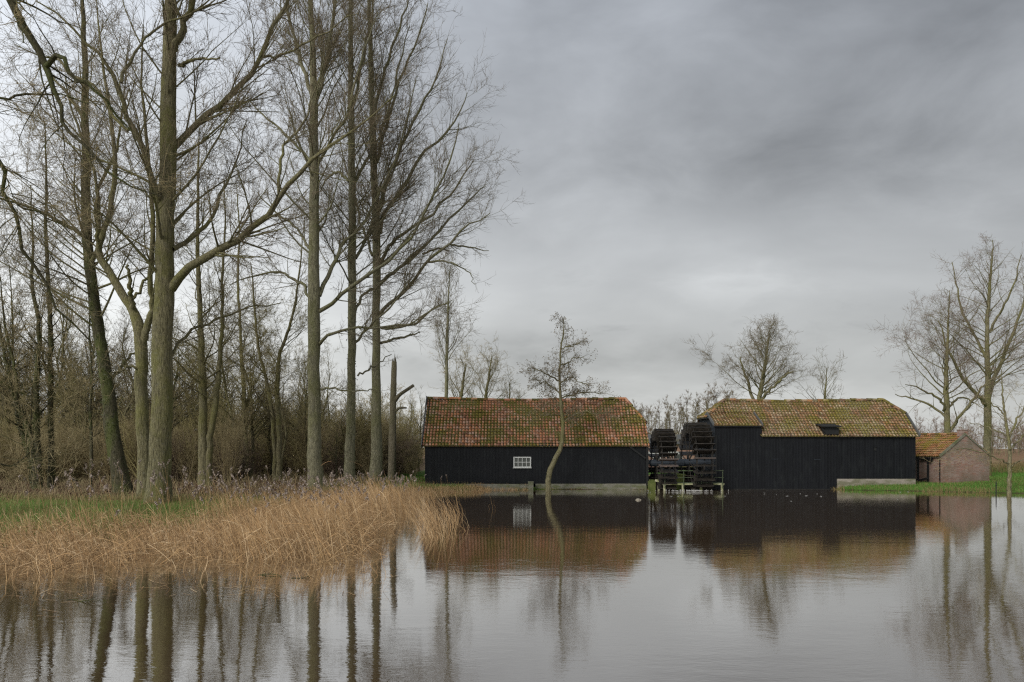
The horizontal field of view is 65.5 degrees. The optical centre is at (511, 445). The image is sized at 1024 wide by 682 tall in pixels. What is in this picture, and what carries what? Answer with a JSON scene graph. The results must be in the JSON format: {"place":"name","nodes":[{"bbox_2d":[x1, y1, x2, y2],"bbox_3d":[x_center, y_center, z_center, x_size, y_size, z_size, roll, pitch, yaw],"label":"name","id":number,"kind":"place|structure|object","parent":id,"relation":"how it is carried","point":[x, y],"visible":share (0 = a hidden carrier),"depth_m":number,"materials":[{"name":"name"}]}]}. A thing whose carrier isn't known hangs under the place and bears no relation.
{"place":"outdoors","nodes":[
{"label":"outdoors","id":0,"kind":"place"},
{"bbox_2d":[0,447,1023,681],"bbox_3d":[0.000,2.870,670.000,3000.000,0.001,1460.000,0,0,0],"label":"water","id":1,"kind":"structure","parent":0,"point":[685,585],"depth_m":14.86,"materials":[{"name":"liquid"}]},
{"bbox_2d":[516,312,620,490],"bbox_3d":[3.644,-2.429,50.545,6.827,12.160,3.894,0,0,0],"label":"alder tree","id":2,"kind":"object","parent":1,"relation":"in","point":[576,391],"visible":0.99,"depth_m":50.50,"materials":[{"name":"brown plant"}]},
{"bbox_2d":[649,429,678,489],"bbox_3d":[10.020,1.150,52.900,1.680,4.559,4.554,0,0,0],"label":"water wheel","id":3,"kind":"object","parent":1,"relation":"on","point":[663,443],"visible":0.85,"depth_m":51.43,"materials":[{"name":"brown wood"}]},
{"bbox_2d":[0,449,1023,545],"bbox_3d":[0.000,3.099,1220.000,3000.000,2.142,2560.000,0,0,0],"label":"ground","id":4,"kind":"structure","parent":0,"point":[1015,457],"depth_m":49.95,"materials":[{"name":"plant"}]},
{"bbox_2d":[0,388,30,478],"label":"thicket shrub","id":5,"kind":"object","parent":4,"relation":"on","point":[3,447],"visible":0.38,"depth_m":56.83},
{"bbox_2d":[0,436,43,482],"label":"thicket shrub","id":6,"kind":"object","parent":4,"relation":"on","point":[2,462],"visible":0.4,"depth_m":53.56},
{"bbox_2d":[0,308,54,428],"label":"tall woodland tree","id":7,"kind":"object","parent":4,"relation":"on","point":[43,405],"visible":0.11,"depth_m":66.00,"materials":[{"name":"brown plant"}]},
{"bbox_2d":[0,280,55,426],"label":"tall woodland tree","id":8,"kind":"object","parent":4,"relation":"on","point":[16,370],"visible":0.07,"depth_m":66.73,"materials":[{"name":"brown plant"}]},
{"bbox_2d":[0,240,61,435],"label":"tall woodland tree","id":9,"kind":"object","parent":4,"relation":"on","point":[12,348],"visible":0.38,"depth_m":60.23,"materials":[{"name":"brown plant"}]},
{"bbox_2d":[0,430,66,481],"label":"thicket shrub","id":10,"kind":"object","parent":4,"relation":"on","point":[26,474],"visible":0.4,"depth_m":52.09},
{"bbox_2d":[0,113,87,488],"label":"alder tree","id":11,"kind":"object","parent":4,"relation":"on","point":[52,475],"visible":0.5,"depth_m":45.87,"materials":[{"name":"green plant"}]},
{"bbox_2d":[0,258,97,467],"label":"tall woodland tree","id":12,"kind":"object","parent":4,"relation":"on","point":[57,355],"visible":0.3,"depth_m":61.16,"materials":[{"name":"brown plant"}]},
{"bbox_2d":[25,414,72,479],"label":"thicket shrub","id":13,"kind":"object","parent":4,"relation":"on","point":[57,469],"visible":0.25,"depth_m":53.64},
{"bbox_2d":[0,178,100,489],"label":"alder tree","id":14,"kind":"object","parent":4,"relation":"on","point":[36,417],"visible":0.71,"depth_m":44.92,"materials":[{"name":"brown plant"}]},
{"bbox_2d":[20,425,89,481],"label":"thicket shrub","id":15,"kind":"object","parent":4,"relation":"on","point":[63,459],"visible":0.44,"depth_m":52.51,"materials":[{"name":"plant"}]},
{"bbox_2d":[36,272,98,471],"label":"woodland tree","id":16,"kind":"object","parent":4,"relation":"on","point":[68,348],"visible":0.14,"depth_m":65.30,"materials":[{"name":"brown plant"}]},
{"bbox_2d":[40,404,94,477],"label":"thicket shrub","id":17,"kind":"object","parent":4,"relation":"on","point":[71,441],"visible":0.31,"depth_m":54.96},
{"bbox_2d":[33,299,122,448],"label":"tall woodland tree","id":18,"kind":"object","parent":4,"relation":"on","point":[74,361],"visible":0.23,"depth_m":68.56,"materials":[{"name":"brown plant"}]},
{"bbox_2d":[54,338,102,475],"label":"woodland tree","id":19,"kind":"object","parent":4,"relation":"on","point":[80,413],"visible":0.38,"depth_m":60.09,"materials":[{"name":"brown plant"}]},
{"bbox_2d":[59,423,104,480],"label":"thicket shrub","id":20,"kind":"object","parent":4,"relation":"on","point":[75,474],"visible":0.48,"depth_m":54.52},
{"bbox_2d":[50,284,133,489],"bbox_3d":[-23.108,-3.166,44.241,4.184,12.215,3.657,0,0,0],"label":"alder tree","id":21,"kind":"object","parent":4,"relation":"on","point":[89,409],"visible":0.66,"depth_m":43.94,"materials":[{"name":"brown plant"}]},
{"bbox_2d":[83,374,102,476],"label":"woodland tree","id":22,"kind":"object","parent":4,"relation":"on","point":[94,473],"visible":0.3,"depth_m":61.13,"materials":[{"name":"brown plant"}]},
{"bbox_2d":[62,272,130,468],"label":"tall woodland tree","id":23,"kind":"object","parent":4,"relation":"on","point":[96,401],"visible":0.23,"depth_m":68.88,"materials":[{"name":"brown plant"}]},
{"bbox_2d":[61,426,135,480],"bbox_3d":[-28.108,0.545,54.338,4.832,4.164,4.477,0,0,-12],"label":"thicket shrub","id":24,"kind":"object","parent":4,"relation":"on","point":[95,470],"visible":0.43,"depth_m":53.90,"materials":[{"name":"plant"}]},
{"bbox_2d":[0,0,210,493],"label":"leaning tree","id":25,"kind":"object","parent":4,"relation":"on","point":[114,446],"visible":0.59,"depth_m":40.65,"materials":[{"name":"brown plant"}]},
{"bbox_2d":[87,418,134,479],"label":"thicket shrub","id":26,"kind":"object","parent":4,"relation":"on","point":[106,471],"visible":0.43,"depth_m":53.66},
{"bbox_2d":[0,0,223,496],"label":"poplar tree","id":27,"kind":"object","parent":4,"relation":"on","point":[141,329],"visible":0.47,"depth_m":36.74,"materials":[{"name":"brown plant"}]},
{"bbox_2d":[0,0,236,509],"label":"overhanging tree","id":28,"kind":"object","parent":4,"relation":"on","point":[25,29],"visible":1,"depth_m":25.56,"materials":[{"name":"brown plant"}]},
{"bbox_2d":[99,326,149,432],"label":"woodland tree","id":29,"kind":"object","parent":4,"relation":"on","point":[128,406],"visible":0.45,"depth_m":61.62,"materials":[{"name":"brown plant"}]},
{"bbox_2d":[101,411,150,479],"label":"thicket shrub","id":30,"kind":"object","parent":4,"relation":"on","point":[131,449],"visible":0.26,"depth_m":54.24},
{"bbox_2d":[114,329,149,420],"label":"tall woodland tree","id":31,"kind":"object","parent":4,"relation":"on","point":[127,375],"visible":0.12,"depth_m":74.86,"materials":[{"name":"brown plant"}]},
{"bbox_2d":[95,397,177,476],"bbox_3d":[-24.975,-0.499,53.225,5.160,6.301,4.630,0,0,15],"label":"thicket shrub","id":32,"kind":"object","parent":4,"relation":"on","point":[125,443],"visible":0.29,"depth_m":52.72,"materials":[{"name":"plant"}]},
{"bbox_2d":[105,293,173,451],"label":"tall woodland tree","id":33,"kind":"object","parent":4,"relation":"on","point":[124,372],"visible":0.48,"depth_m":63.14,"materials":[{"name":"brown plant"}]},
{"bbox_2d":[128,283,207,425],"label":"tall woodland tree","id":34,"kind":"object","parent":4,"relation":"on","point":[181,396],"visible":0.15,"depth_m":64.20,"materials":[{"name":"brown plant"}]},
{"bbox_2d":[150,413,190,477],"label":"thicket shrub","id":35,"kind":"object","parent":4,"relation":"on","point":[179,441],"visible":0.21,"depth_m":53.89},
{"bbox_2d":[132,309,210,470],"bbox_3d":[-24.157,-3.682,56.621,5.803,12.672,5.205,0,0,-24],"label":"tall woodland tree","id":36,"kind":"object","parent":4,"relation":"on","point":[176,421],"visible":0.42,"depth_m":56.70,"materials":[{"name":"brown plant"}]},
{"bbox_2d":[171,427,191,480],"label":"thicket shrub","id":37,"kind":"object","parent":4,"relation":"on","point":[176,475],"visible":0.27,"depth_m":53.38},
{"bbox_2d":[172,426,197,482],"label":"thicket shrub","id":38,"kind":"object","parent":4,"relation":"on","point":[188,459],"visible":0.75,"depth_m":52.38,"materials":[{"name":"plant"}]},
{"bbox_2d":[0,462,377,501],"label":"undergrowth","id":39,"kind":"object","parent":4,"relation":"on","point":[176,485],"visible":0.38,"depth_m":45.41,"materials":[{"name":"brown plant"}]},
{"bbox_2d":[173,382,219,480],"bbox_3d":[-21.396,-0.843,53.712,3.357,7.204,3.741,0,0,5],"label":"thicket shrub","id":40,"kind":"object","parent":4,"relation":"on","point":[194,409],"visible":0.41,"depth_m":53.42,"materials":[{"name":"plant"}]},
{"bbox_2d":[173,319,221,438],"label":"tall woodland tree","id":41,"kind":"object","parent":4,"relation":"on","point":[191,382],"visible":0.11,"depth_m":68.49,"materials":[{"name":"brown plant"}]},
{"bbox_2d":[129,113,277,485],"bbox_3d":[-18.614,-8.567,47.638,8.783,22.971,9.054,0,0,0],"label":"alder tree","id":42,"kind":"object","parent":4,"relation":"on","point":[205,447],"visible":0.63,"depth_m":47.85,"materials":[{"name":"brown plant"}]},
{"bbox_2d":[174,340,236,430],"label":"tall woodland tree","id":43,"kind":"object","parent":4,"relation":"on","point":[196,401],"visible":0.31,"depth_m":64.10,"materials":[{"name":"brown plant"}]},
{"bbox_2d":[0,0,432,503],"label":"poplar tree","id":44,"kind":"object","parent":4,"relation":"on","point":[168,281],"visible":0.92,"depth_m":33.63,"materials":[{"name":"brown plant"}]},
{"bbox_2d":[185,436,257,481],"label":"thicket shrub","id":45,"kind":"object","parent":4,"relation":"on","point":[215,472],"visible":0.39,"depth_m":53.06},
{"bbox_2d":[212,424,238,480],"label":"thicket shrub","id":46,"kind":"object","parent":4,"relation":"on","point":[215,453],"visible":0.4,"depth_m":53.53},
{"bbox_2d":[27,375,426,458],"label":"wood","id":47,"kind":"object","parent":4,"relation":"on","point":[412,401],"visible":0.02,"depth_m":113.97,"materials":[{"name":"brown plant"}]},
{"bbox_2d":[196,317,258,444],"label":"tall woodland tree","id":48,"kind":"object","parent":4,"relation":"on","point":[226,379],"visible":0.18,"depth_m":66.58,"materials":[{"name":"brown plant"}]},
{"bbox_2d":[209,399,251,481],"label":"thicket shrub","id":49,"kind":"object","parent":4,"relation":"on","point":[223,455],"visible":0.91,"depth_m":51.94,"materials":[{"name":"plant"}]},
{"bbox_2d":[184,166,280,477],"bbox_3d":[-19.968,-8.799,58.209,7.572,23.327,6.708,0,0,0],"label":"alder tree","id":50,"kind":"object","parent":4,"relation":"on","point":[238,293],"visible":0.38,"depth_m":57.94,"materials":[{"name":"brown plant"}]},
{"bbox_2d":[18,457,446,542],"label":"plumed reeds","id":51,"kind":"object","parent":4,"relation":"on","point":[325,481],"visible":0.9,"depth_m":28.52,"materials":[{"name":"plant"}]},
{"bbox_2d":[217,404,256,480],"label":"thicket shrub","id":52,"kind":"object","parent":4,"relation":"on","point":[234,473],"visible":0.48,"depth_m":55.57,"materials":[{"name":"plant"}]},
{"bbox_2d":[213,432,271,477],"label":"thicket shrub","id":53,"kind":"object","parent":4,"relation":"on","point":[250,460],"visible":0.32,"depth_m":57.13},
{"bbox_2d":[204,313,283,477],"bbox_3d":[-19.587,-3.631,57.518,5.625,12.767,5.475,0,0,-1],"label":"tall woodland tree","id":54,"kind":"object","parent":4,"relation":"on","point":[229,407],"visible":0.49,"depth_m":57.58,"materials":[{"name":"brown plant"}]},
{"bbox_2d":[240,437,272,476],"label":"thicket shrub","id":55,"kind":"object","parent":4,"relation":"on","point":[259,466],"visible":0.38,"depth_m":60.52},
{"bbox_2d":[216,309,297,477],"bbox_3d":[-18.744,-3.855,59.319,5.355,13.116,5.777,0,0,4],"label":"tall woodland tree","id":56,"kind":"object","parent":4,"relation":"on","point":[253,440],"visible":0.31,"depth_m":58.86,"materials":[{"name":"brown plant"}]},
{"bbox_2d":[0,461,526,616],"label":"reed bed","id":57,"kind":"object","parent":4,"relation":"on","point":[300,528],"visible":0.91,"depth_m":22.45,"materials":[{"name":"plant"}]},
{"bbox_2d":[195,202,334,480],"bbox_3d":[-16.953,-6.887,53.530,9.401,19.455,9.088,0,0,-45],"label":"alder tree","id":58,"kind":"object","parent":4,"relation":"on","point":[277,462],"visible":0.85,"depth_m":53.84,"materials":[{"name":"brown plant"}]},
{"bbox_2d":[239,393,292,476],"bbox_3d":[-18.837,-0.960,60.630,4.263,7.431,4.750,0,0,-19],"label":"thicket shrub","id":59,"kind":"object","parent":4,"relation":"on","point":[265,456],"visible":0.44,"depth_m":60.43,"materials":[{"name":"plant"}]},
{"bbox_2d":[252,371,293,476],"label":"woodland tree","id":60,"kind":"object","parent":4,"relation":"on","point":[269,440],"visible":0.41,"depth_m":59.66,"materials":[{"name":"brown plant"}]},
{"bbox_2d":[265,359,301,471],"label":"woodland tree","id":61,"kind":"object","parent":4,"relation":"on","point":[285,431],"visible":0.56,"depth_m":58.39,"materials":[{"name":"brown plant"}]},
{"bbox_2d":[275,412,307,476],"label":"thicket shrub","id":62,"kind":"object","parent":4,"relation":"on","point":[287,461],"visible":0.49,"depth_m":60.84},
{"bbox_2d":[281,365,330,469],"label":"woodland tree","id":63,"kind":"object","parent":4,"relation":"on","point":[304,416],"visible":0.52,"depth_m":61.41,"materials":[{"name":"brown plant"}]},
{"bbox_2d":[283,418,331,475],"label":"thicket shrub","id":64,"kind":"object","parent":4,"relation":"on","point":[294,449],"visible":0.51,"depth_m":59.85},
{"bbox_2d":[288,420,333,473],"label":"thicket shrub","id":65,"kind":"object","parent":4,"relation":"on","point":[302,450],"visible":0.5,"depth_m":59.75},
{"bbox_2d":[286,339,345,437],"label":"tall woodland tree","id":66,"kind":"object","parent":4,"relation":"on","point":[303,386],"visible":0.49,"depth_m":69.02,"materials":[{"name":"brown plant"}]},
{"bbox_2d":[294,345,340,433],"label":"tall woodland tree","id":67,"kind":"object","parent":4,"relation":"on","point":[325,410],"visible":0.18,"depth_m":73.09,"materials":[{"name":"brown plant"}]},
{"bbox_2d":[320,362,342,441],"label":"woodland tree","id":68,"kind":"object","parent":4,"relation":"on","point":[328,399],"visible":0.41,"depth_m":76.33,"materials":[{"name":"brown plant"}]},
{"bbox_2d":[321,431,343,477],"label":"thicket shrub","id":69,"kind":"object","parent":4,"relation":"on","point":[329,457],"visible":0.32,"depth_m":60.26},
{"bbox_2d":[321,441,344,476],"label":"thicket shrub","id":70,"kind":"object","parent":4,"relation":"on","point":[331,465],"visible":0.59,"depth_m":59.98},
{"bbox_2d":[321,415,344,474],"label":"thicket shrub","id":71,"kind":"object","parent":4,"relation":"on","point":[330,438],"visible":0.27,"depth_m":61.58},
{"bbox_2d":[323,420,343,477],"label":"woodland tree","id":72,"kind":"object","parent":4,"relation":"on","point":[332,446],"visible":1,"depth_m":58.79,"materials":[{"name":"brown plant"}]},
{"bbox_2d":[186,0,494,488],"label":"poplar tree","id":73,"kind":"object","parent":4,"relation":"on","point":[315,342],"visible":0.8,"depth_m":46.62,"materials":[{"name":"brown plant"}]},
{"bbox_2d":[327,377,357,462],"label":"woodland tree","id":74,"kind":"object","parent":4,"relation":"on","point":[342,430],"visible":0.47,"depth_m":60.52,"materials":[{"name":"brown plant"}]},
{"bbox_2d":[329,387,384,476],"bbox_3d":[-11.924,-1.010,62.232,4.943,7.486,4.435,0,0,-36],"label":"thicket shrub","id":75,"kind":"object","parent":4,"relation":"on","point":[356,470],"visible":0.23,"depth_m":61.85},
{"bbox_2d":[336,385,387,476],"bbox_3d":[-11.488,-1.339,61.658,4.235,8.180,4.720,0,0,7],"label":"thicket shrub","id":76,"kind":"object","parent":4,"relation":"on","point":[365,429],"visible":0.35,"depth_m":60.89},
{"bbox_2d":[333,378,400,476],"bbox_3d":[-11.505,-1.341,61.889,5.797,8.179,5.202,0,0,-30],"label":"thicket shrub","id":77,"kind":"object","parent":4,"relation":"on","point":[357,410],"visible":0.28,"depth_m":60.97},
{"bbox_2d":[338,391,396,472],"bbox_3d":[-11.200,-0.849,62.432,4.664,7.130,4.185,0,0,8],"label":"thicket shrub","id":78,"kind":"object","parent":4,"relation":"on","point":[368,430],"visible":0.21,"depth_m":61.63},
{"bbox_2d":[265,0,472,485],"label":"poplar tree","id":79,"kind":"object","parent":4,"relation":"on","point":[349,450],"visible":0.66,"depth_m":49.83,"materials":[{"name":"brown plant"}]},
{"bbox_2d":[355,426,388,476],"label":"thicket shrub","id":80,"kind":"object","parent":4,"relation":"on","point":[365,461],"visible":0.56,"depth_m":59.56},
{"bbox_2d":[355,413,400,475],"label":"thicket shrub","id":81,"kind":"object","parent":4,"relation":"on","point":[370,446],"visible":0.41,"depth_m":61.02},
{"bbox_2d":[358,429,417,476],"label":"thicket shrub","id":82,"kind":"object","parent":4,"relation":"on","point":[401,460],"visible":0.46,"depth_m":61.66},
{"bbox_2d":[368,422,420,474],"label":"thicket shrub","id":83,"kind":"object","parent":4,"relation":"on","point":[397,458],"visible":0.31,"depth_m":62.38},
{"bbox_2d":[388,356,414,480],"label":"broken tree","id":84,"kind":"object","parent":4,"relation":"on","point":[394,397],"visible":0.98,"depth_m":55.80,"materials":[{"name":"brown plant"}]},
{"bbox_2d":[382,419,422,473],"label":"thicket shrub","id":85,"kind":"object","parent":4,"relation":"on","point":[404,441],"visible":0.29,"depth_m":63.14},
{"bbox_2d":[398,444,423,475],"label":"thicket shrub","id":86,"kind":"object","parent":4,"relation":"on","point":[407,464],"visible":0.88,"depth_m":62.01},
{"bbox_2d":[297,0,534,482],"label":"poplar tree","id":87,"kind":"object","parent":4,"relation":"on","point":[376,450],"visible":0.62,"depth_m":52.67,"materials":[{"name":"brown plant"}]},
{"bbox_2d":[411,386,425,471],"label":"woodland tree","id":88,"kind":"object","parent":4,"relation":"on","point":[421,414],"visible":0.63,"depth_m":74.09,"materials":[{"name":"brown plant"}]},
{"bbox_2d":[420,243,474,396],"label":"poplar tree","id":89,"kind":"object","parent":4,"relation":"on","point":[447,347],"visible":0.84,"depth_m":73.88,"materials":[{"name":"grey plant"}]},
{"bbox_2d":[427,340,493,397],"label":"willow tree","id":90,"kind":"object","parent":4,"relation":"on","point":[462,382],"visible":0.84,"depth_m":79.80,"materials":[{"name":"brown plant"}]},
{"bbox_2d":[453,331,515,398],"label":"willow tree","id":91,"kind":"object","parent":4,"relation":"on","point":[487,385],"visible":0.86,"depth_m":83.85,"materials":[{"name":"brown plant"}]},
{"bbox_2d":[467,484,527,489],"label":"wall","id":92,"kind":"structure","parent":4,"relation":"on","point":[505,486],"depth_m":51.74,"materials":[{"name":"concrete"}]},
{"bbox_2d":[495,370,531,398],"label":"willow tree","id":93,"kind":"object","parent":4,"relation":"on","point":[518,392],"visible":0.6,"depth_m":83.92,"materials":[{"name":"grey plant"}]},
{"bbox_2d":[421,396,650,488],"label":"barn","id":94,"kind":"structure","parent":4,"relation":"on","point":[468,440],"depth_m":52.50,"materials":[{"name":"wood"}]},
{"bbox_2d":[513,457,530,467],"bbox_3d":[0.675,1.090,52.445,1.160,0.710,0.070,0,0,0],"label":"window","id":95,"kind":"structure","parent":94,"relation":"in","point":[518,462],"depth_m":52.47,"materials":[{"name":"white glass"}]},
{"bbox_2d":[648,434,693,459],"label":"brick house","id":96,"kind":"structure","parent":4,"relation":"on","point":[678,436],"depth_m":92.00,"materials":[{"name":"white paint"}]},
{"bbox_2d":[647,454,701,485],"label":"sluice gate","id":97,"kind":"structure","parent":4,"relation":"on","point":[684,468],"depth_m":56.07,"materials":[{"name":"brown wood"}]},
{"bbox_2d":[684,314,823,399],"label":"maple tree","id":98,"kind":"object","parent":4,"relation":"on","point":[766,361],"visible":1,"depth_m":75.80,"materials":[{"name":"brown plant"}]},
{"bbox_2d":[696,398,920,488],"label":"watermill","id":99,"kind":"structure","parent":4,"relation":"on","point":[797,444],"depth_m":52.55,"materials":[{"name":"paint"}]},
{"bbox_2d":[649,458,713,466],"bbox_3d":[11.150,1.150,52.900,4.504,0.600,0.600,0,0,0],"label":"wheel axle","id":100,"kind":"object","parent":99,"relation":"attached to","point":[679,462],"visible":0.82,"depth_m":52.68,"materials":[{"name":"paint"}]},
{"bbox_2d":[678,422,715,489],"bbox_3d":[12.250,1.110,53.000,1.860,5.319,5.313,0,0,0],"label":"water wheel","id":101,"kind":"object","parent":100,"relation":"attached to","point":[695,436],"visible":0.74,"depth_m":51.42,"materials":[{"name":"brown wood"}]},
{"bbox_2d":[795,348,846,398],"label":"maple tree","id":102,"kind":"object","parent":4,"relation":"on","point":[824,390],"visible":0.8,"depth_m":79.82,"materials":[{"name":"brown plant"}]},
{"bbox_2d":[869,276,1023,432],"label":"maple tree","id":103,"kind":"object","parent":4,"relation":"on","point":[947,405],"visible":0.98,"depth_m":61.46,"materials":[{"name":"brown plant"}]},
{"bbox_2d":[916,429,989,482],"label":"brick outbuilding","id":104,"kind":"structure","parent":4,"relation":"on","point":[926,444],"depth_m":54.57,"materials":[{"name":"brick"}]},
{"bbox_2d":[920,459,926,482],"bbox_3d":[28.834,1.820,55.549,0.050,1.750,1.000,0,0,-12],"label":"door","id":105,"kind":"structure","parent":104,"relation":"in","point":[923,462],"depth_m":55.70,"materials":[{"name":"wood"}]},
{"bbox_2d":[902,231,1023,476],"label":"maple tree","id":106,"kind":"object","parent":4,"relation":"on","point":[987,430],"visible":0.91,"depth_m":63.83,"materials":[{"name":"brown plant"}]},
{"bbox_2d":[914,410,1023,453],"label":"copse","id":107,"kind":"object","parent":4,"relation":"on","point":[981,441],"visible":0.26,"depth_m":215.07,"materials":[{"name":"brown plant"}]},
{"bbox_2d":[923,356,1023,493],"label":"young tree","id":108,"kind":"object","parent":4,"relation":"on","point":[1009,469],"visible":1,"depth_m":47.54,"materials":[{"name":"brown plant"}]},
{"bbox_2d":[0,0,1023,446],"label":"sky","id":109,"kind":"structure","parent":0,"point":[688,168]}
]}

